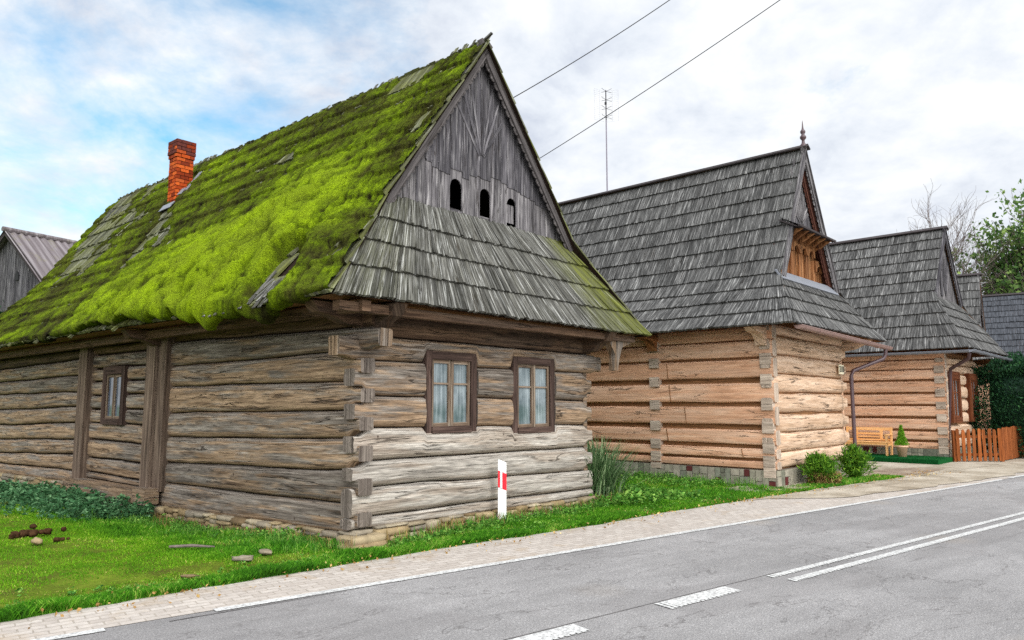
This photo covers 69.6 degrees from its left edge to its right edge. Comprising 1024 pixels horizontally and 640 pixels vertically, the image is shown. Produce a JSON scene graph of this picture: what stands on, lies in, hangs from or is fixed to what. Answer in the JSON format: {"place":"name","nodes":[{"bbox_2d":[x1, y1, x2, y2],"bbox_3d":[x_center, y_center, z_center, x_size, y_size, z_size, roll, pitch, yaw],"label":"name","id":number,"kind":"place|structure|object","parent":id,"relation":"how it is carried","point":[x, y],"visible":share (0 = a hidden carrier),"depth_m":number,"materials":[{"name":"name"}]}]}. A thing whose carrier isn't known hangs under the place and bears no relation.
{"place":"outdoors","nodes":[
{"label":"outdoors","id":0,"kind":"place"},
{"bbox_2d":[0,477,767,621],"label":"lawn","id":1,"kind":"structure","parent":0,"point":[54,587],"depth_m":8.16,"materials":[{"name":"plant"}]},
{"bbox_2d":[0,480,39,492],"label":"nettles","id":2,"kind":"object","parent":1,"relation":"on","point":[12,485],"visible":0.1,"depth_m":15.86,"materials":[{"name":"green plant"}]},
{"bbox_2d":[29,524,36,528],"bbox_3d":[-6.942,2.995,10.676,0.115,0.078,0.086,-6,-9,43],"label":"soil clod","id":3,"kind":"object","parent":1,"relation":"on","point":[32,526],"visible":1,"depth_m":10.65,"materials":[{"name":"brown soil"}]},
{"bbox_2d":[31,537,42,544],"bbox_3d":[-6.021,2.799,9.328,0.124,0.088,0.177,5,-8,-38],"label":"stone","id":4,"kind":"object","parent":1,"relation":"on","point":[37,540],"visible":1,"depth_m":9.28,"materials":[{"name":"beige stone"}]},
{"bbox_2d":[8,526,66,538],"bbox_3d":[-6.593,2.888,9.969,0.985,0.096,0.412,5,-8,-38],"label":"soil heap","id":5,"kind":"object","parent":1,"relation":"on","point":[27,533],"visible":1,"depth_m":9.96,"materials":[{"name":"brown soil"}]},
{"bbox_2d":[53,537,69,542],"bbox_3d":[-5.840,2.841,9.541,0.189,0.068,0.094,5,-8,-38],"label":"soil clod","id":6,"kind":"object","parent":1,"relation":"on","point":[56,539],"visible":1,"depth_m":9.51,"materials":[{"name":"brown soil"}]},
{"bbox_2d":[0,478,156,520],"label":"nettles","id":7,"kind":"object","parent":1,"relation":"on","point":[74,501],"visible":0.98,"depth_m":13.05,"materials":[{"name":"green plant"}]},
{"bbox_2d":[180,574,199,576],"bbox_3d":[-3.406,2.709,7.796,0.198,0.032,0.073,0,-7,1],"label":"flat stone","id":8,"kind":"object","parent":1,"relation":"on","point":[188,575],"visible":0.98,"depth_m":7.78,"materials":[{"name":"brown stone"}]},
{"bbox_2d":[169,544,214,547],"bbox_3d":[-3.990,2.824,9.195,0.583,0.045,0.061,0,-7,3],"label":"flat stone","id":9,"kind":"object","parent":1,"relation":"on","point":[184,545],"visible":1,"depth_m":9.19,"materials":[{"name":"grey stone"}]},
{"bbox_2d":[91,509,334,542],"bbox_3d":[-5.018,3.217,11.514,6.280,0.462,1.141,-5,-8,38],"label":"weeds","id":10,"kind":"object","parent":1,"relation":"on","point":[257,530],"visible":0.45,"depth_m":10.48,"materials":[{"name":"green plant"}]},
{"bbox_2d":[88,511,354,553],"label":"long grass","id":11,"kind":"structure","parent":1,"relation":"on","point":[177,525],"depth_m":10.41,"materials":[{"name":"green plant"}]},
{"bbox_2d":[231,555,253,560],"bbox_3d":[-3.094,2.729,8.444,0.252,0.067,0.110,1,-7,-6],"label":"flat stone","id":12,"kind":"object","parent":1,"relation":"on","point":[243,557],"visible":0.99,"depth_m":8.41,"materials":[{"name":"grey stone"}]},
{"bbox_2d":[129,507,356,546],"bbox_3d":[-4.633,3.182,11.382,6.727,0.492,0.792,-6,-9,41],"label":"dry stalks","id":13,"kind":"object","parent":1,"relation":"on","point":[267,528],"visible":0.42,"depth_m":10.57,"materials":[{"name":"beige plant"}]},
{"bbox_2d":[258,549,271,554],"bbox_3d":[-2.944,2.778,8.813,0.138,0.050,0.249,5,-8,-38],"label":"flat stone","id":14,"kind":"object","parent":1,"relation":"on","point":[265,551],"visible":1,"depth_m":8.77,"materials":[{"name":"grey stone"}]},
{"bbox_2d":[5,491,761,606],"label":"weeds","id":15,"kind":"object","parent":1,"relation":"on","point":[219,570],"visible":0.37,"depth_m":8.33,"materials":[{"name":"green plant"}]},
{"bbox_2d":[498,459,506,519],"bbox_3d":[-0.159,2.734,11.697,0.135,1.035,0.104,1,-7,-7],"label":"road marker post","id":16,"kind":"object","parent":1,"relation":"on","point":[502,482],"visible":0.73,"depth_m":11.67,"materials":[{"name":"white plastic"}]},
{"bbox_2d":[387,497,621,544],"bbox_3d":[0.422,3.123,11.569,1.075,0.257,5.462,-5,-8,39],"label":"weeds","id":17,"kind":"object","parent":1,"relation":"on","point":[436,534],"visible":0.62,"depth_m":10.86,"materials":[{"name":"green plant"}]},
{"bbox_2d":[386,491,631,542],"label":"dry stalks","id":18,"kind":"object","parent":1,"relation":"on","point":[518,511],"visible":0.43,"depth_m":11.13,"materials":[{"name":"beige plant"}]},
{"bbox_2d":[391,490,631,542],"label":"long grass","id":19,"kind":"structure","parent":1,"relation":"on","point":[512,517],"depth_m":11.27,"materials":[{"name":"green plant"}]},
{"bbox_2d":[583,435,668,497],"bbox_3d":[1.752,2.881,14.593,2.918,1.304,2.872,0,-7,0],"label":"tall grass clump","id":20,"kind":"object","parent":1,"relation":"on","point":[602,467],"visible":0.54,"depth_m":14.25,"materials":[{"name":"green plant"}]},
{"bbox_2d":[589,481,700,505],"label":"weeds","id":21,"kind":"object","parent":1,"relation":"on","point":[653,495],"visible":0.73,"depth_m":14.00,"materials":[{"name":"green plant"}]},
{"bbox_2d":[511,475,808,531],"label":"grass","id":22,"kind":"structure","parent":1,"relation":"on","point":[606,514],"depth_m":13.37,"materials":[{"name":"green plant"}]},
{"bbox_2d":[618,471,724,486],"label":"weeds","id":23,"kind":"object","parent":1,"relation":"on","point":[676,481],"visible":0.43,"depth_m":17.14,"materials":[{"name":"green plant"}]},
{"bbox_2d":[623,468,758,485],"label":"long grass","id":24,"kind":"structure","parent":1,"relation":"on","point":[703,478],"depth_m":17.58,"materials":[{"name":"green plant"}]},
{"bbox_2d":[0,473,1023,639],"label":"pavement","id":25,"kind":"structure","parent":0,"point":[209,598],"depth_m":8.54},
{"bbox_2d":[28,470,960,628],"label":"leaf litter","id":26,"kind":"object","parent":25,"relation":"on","point":[197,595],"visible":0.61,"depth_m":9.76,"materials":[{"name":"brown plant"}]},
{"bbox_2d":[0,0,1023,294],"label":"sky","id":27,"kind":"structure","parent":0,"point":[891,98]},
{"bbox_2d":[53,476,1023,639],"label":"road","id":28,"kind":"structure","parent":0,"point":[969,587],"depth_m":7.29,"materials":[{"name":"grey asphalt"}]},
{"bbox_2d":[171,591,342,620],"bbox_3d":[-2.296,2.640,6.825,1.650,0.001,0.020,5,-8,-39],"label":"asphalt seam","id":29,"kind":"object","parent":28,"relation":"on","point":[243,608],"visible":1,"depth_m":6.67,"materials":[{"name":"grey asphalt"}]},
{"bbox_2d":[32,475,1023,639],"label":"edge line","id":30,"kind":"object","parent":28,"relation":"on","point":[311,594],"visible":1,"depth_m":8.47,"materials":[{"name":"paint"}]},
{"bbox_2d":[510,624,587,639],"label":"dashed line","id":31,"kind":"object","parent":28,"relation":"on","point":[561,632],"visible":1,"depth_m":5.96,"materials":[{"name":"paint"}]},
{"bbox_2d":[504,571,779,639],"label":"asphalt seam","id":32,"kind":"object","parent":28,"relation":"on","point":[633,607],"visible":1,"depth_m":6.67,"materials":[{"name":"grey asphalt"}]},
{"bbox_2d":[654,586,741,608],"bbox_3d":[1.811,2.669,7.095,1.080,0.001,0.224,5,-8,-38],"label":"dashed line","id":33,"kind":"object","parent":28,"relation":"on","point":[694,598],"visible":1,"depth_m":7.07,"materials":[{"name":"paint"}]},
{"bbox_2d":[767,512,1023,576],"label":"double line","id":34,"kind":"object","parent":28,"relation":"on","point":[868,551],"visible":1,"depth_m":9.54,"materials":[{"name":"paint"}]},
{"bbox_2d":[789,517,1023,580],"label":"double line","id":35,"kind":"object","parent":28,"relation":"on","point":[824,571],"visible":1,"depth_m":9.22,"materials":[{"name":"paint"}]},
{"bbox_2d":[513,0,669,97],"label":"power cable","id":36,"kind":"object","parent":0,"point":[590,51],"visible":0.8,"depth_m":19.14,"materials":[{"name":"black paint"}]},
{"bbox_2d":[540,0,779,157],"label":"power cable","id":37,"kind":"object","parent":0,"point":[663,78],"visible":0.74,"depth_m":16.95,"materials":[{"name":"black paint"}]},
{"bbox_2d":[727,438,998,485],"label":"verge ground","id":38,"kind":"structure","parent":0,"point":[971,458],"depth_m":30.66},
{"bbox_2d":[558,121,892,486],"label":"log house","id":39,"kind":"structure","parent":38,"relation":"on","point":[721,280],"depth_m":18.79,"materials":[{"name":"wood"}]},
{"bbox_2d":[594,88,618,193],"bbox_3d":[3.045,-5.538,23.534,0.804,3.872,0.258,1,-7,-9],"label":"television aerial","id":40,"kind":"object","parent":39,"relation":"attached to","point":[605,102],"visible":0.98,"depth_m":23.63,"materials":[{"name":"metal"}]},
{"bbox_2d":[798,450,847,483],"bbox_3d":[7.144,3.518,17.107,1.147,1.006,1.194,0,-7,0],"label":"bush","id":41,"kind":"object","parent":38,"relation":"on","point":[818,467],"visible":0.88,"depth_m":16.91,"materials":[{"name":"green plant"}]},
{"bbox_2d":[833,442,877,477],"bbox_3d":[8.563,3.548,18.366,1.098,0.997,1.024,4,-8,-32],"label":"bush","id":42,"kind":"object","parent":38,"relation":"on","point":[852,462],"visible":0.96,"depth_m":18.25,"materials":[{"name":"green plant"}]},
{"bbox_2d":[829,225,1012,459],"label":"log house","id":43,"kind":"structure","parent":38,"relation":"on","point":[900,292],"depth_m":25.49,"materials":[{"name":"wood"}]},
{"bbox_2d":[947,371,962,422],"bbox_3d":[14.881,2.589,24.750,0.200,1.700,1.150,-6,-9,44],"label":"window","id":44,"kind":"structure","parent":43,"relation":"in","point":[956,400],"depth_m":24.72,"materials":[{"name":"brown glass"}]},
{"bbox_2d":[964,373,980,421],"bbox_3d":[16.583,2.790,26.501,0.200,1.700,1.150,-6,-9,44],"label":"window","id":45,"kind":"structure","parent":43,"relation":"in","point":[971,379],"depth_m":26.16,"materials":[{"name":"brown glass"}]},
{"bbox_2d":[896,180,1020,294],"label":"bare tree","id":46,"kind":"object","parent":38,"relation":"on","point":[956,251],"visible":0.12,"depth_m":45.17,"materials":[{"name":"grey plant"}]},
{"bbox_2d":[957,272,1003,438],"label":"shingled house","id":47,"kind":"structure","parent":38,"relation":"on","point":[970,289],"depth_m":33.19,"materials":[{"name":"grey wood"}]},
{"bbox_2d":[952,179,1023,294],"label":"leafy tree","id":48,"kind":"object","parent":38,"relation":"on","point":[1008,259],"visible":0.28,"depth_m":44.65,"materials":[{"name":"green plant"}]},
{"bbox_2d":[957,218,1023,293],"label":"leafy tree","id":49,"kind":"object","parent":38,"relation":"on","point":[1012,285],"visible":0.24,"depth_m":43.11,"materials":[{"name":"green plant"}]},
{"bbox_2d":[970,350,1023,457],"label":"conifer hedge","id":50,"kind":"object","parent":38,"relation":"on","point":[1004,382],"visible":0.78,"depth_m":26.11,"materials":[{"name":"green plant"}]},
{"bbox_2d":[982,292,1023,371],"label":"shingled house","id":51,"kind":"structure","parent":38,"relation":"on","point":[1004,318],"depth_m":37.48,"materials":[{"name":"grey wood"}]},
{"bbox_2d":[726,456,1023,499],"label":"sandy shoulder","id":52,"kind":"object","parent":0,"point":[1010,467],"visible":0.57,"depth_m":17.40},
{"bbox_2d":[769,473,903,491],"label":"grass","id":53,"kind":"structure","parent":52,"relation":"on","point":[858,479],"depth_m":17.05,"materials":[{"name":"green plant"}]},
{"bbox_2d":[1000,426,1023,459],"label":"picket fence","id":54,"kind":"object","parent":52,"relation":"on","point":[1010,441],"visible":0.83,"depth_m":24.68,"materials":[{"name":"orange wood"}]},
{"bbox_2d":[792,459,997,489],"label":"driveway","id":55,"kind":"structure","parent":0,"point":[957,465],"depth_m":21.81,"materials":[{"name":"beige concrete"}]},
{"bbox_2d":[865,468,945,474],"bbox_3d":[10.722,4.145,20.153,3.800,0.001,1.250,5,-8,-38],"label":"damp driveway patch","id":56,"kind":"object","parent":55,"relation":"on","point":[901,471],"visible":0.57,"depth_m":20.12,"materials":[{"name":"beige concrete"}]},
{"bbox_2d":[864,453,952,464],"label":"turf platform","id":57,"kind":"structure","parent":55,"relation":"on","point":[923,459],"depth_m":23.30,"materials":[{"name":"green plant"}]},
{"bbox_2d":[846,426,892,455],"bbox_3d":[12.067,4.107,25.039,1.500,0.926,0.627,-6,-9,44],"label":"bench","id":58,"kind":"object","parent":57,"relation":"on","point":[882,441],"visible":0.67,"depth_m":24.94,"materials":[{"name":"brown wood"}]},
{"bbox_2d":[894,425,908,456],"bbox_3d":[12.681,3.925,23.980,0.488,1.041,0.407,0,-7,0],"label":"potted conifer","id":59,"kind":"object","parent":57,"relation":"on","point":[901,445],"visible":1,"depth_m":23.89,"materials":[{"name":"plant"}]},
{"bbox_2d":[951,428,1004,461],"bbox_3d":[15.009,4.042,23.705,1.673,1.096,0.127,0,-7,-4],"label":"picket fence","id":60,"kind":"object","parent":55,"relation":"on","point":[955,441],"visible":0.97,"depth_m":23.65,"materials":[{"name":"orange wood"}]},
{"label":"ground","id":61,"kind":"structure","parent":0,"visible":0},
{"bbox_2d":[0,226,76,311],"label":"barn","id":62,"kind":"structure","parent":61,"relation":"on","point":[29,260],"depth_m":28.32,"materials":[{"name":"grey wood"}]},
{"bbox_2d":[0,32,651,548],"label":"log cottage","id":63,"kind":"structure","parent":61,"relation":"on","point":[380,314],"depth_m":12.38,"materials":[{"name":"wood"}]},
{"bbox_2d":[421,350,476,433],"bbox_3d":[-0.997,1.116,11.432,0.243,1.250,1.100,-6,-9,40],"label":"window","id":64,"kind":"structure","parent":63,"relation":"in","point":[450,395],"depth_m":11.38,"materials":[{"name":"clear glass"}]},
{"bbox_2d":[509,356,554,433],"bbox_3d":[0.321,1.317,12.963,0.243,1.320,1.160,-6,-9,40],"label":"window","id":65,"kind":"structure","parent":63,"relation":"in","point":[533,398],"depth_m":12.92,"materials":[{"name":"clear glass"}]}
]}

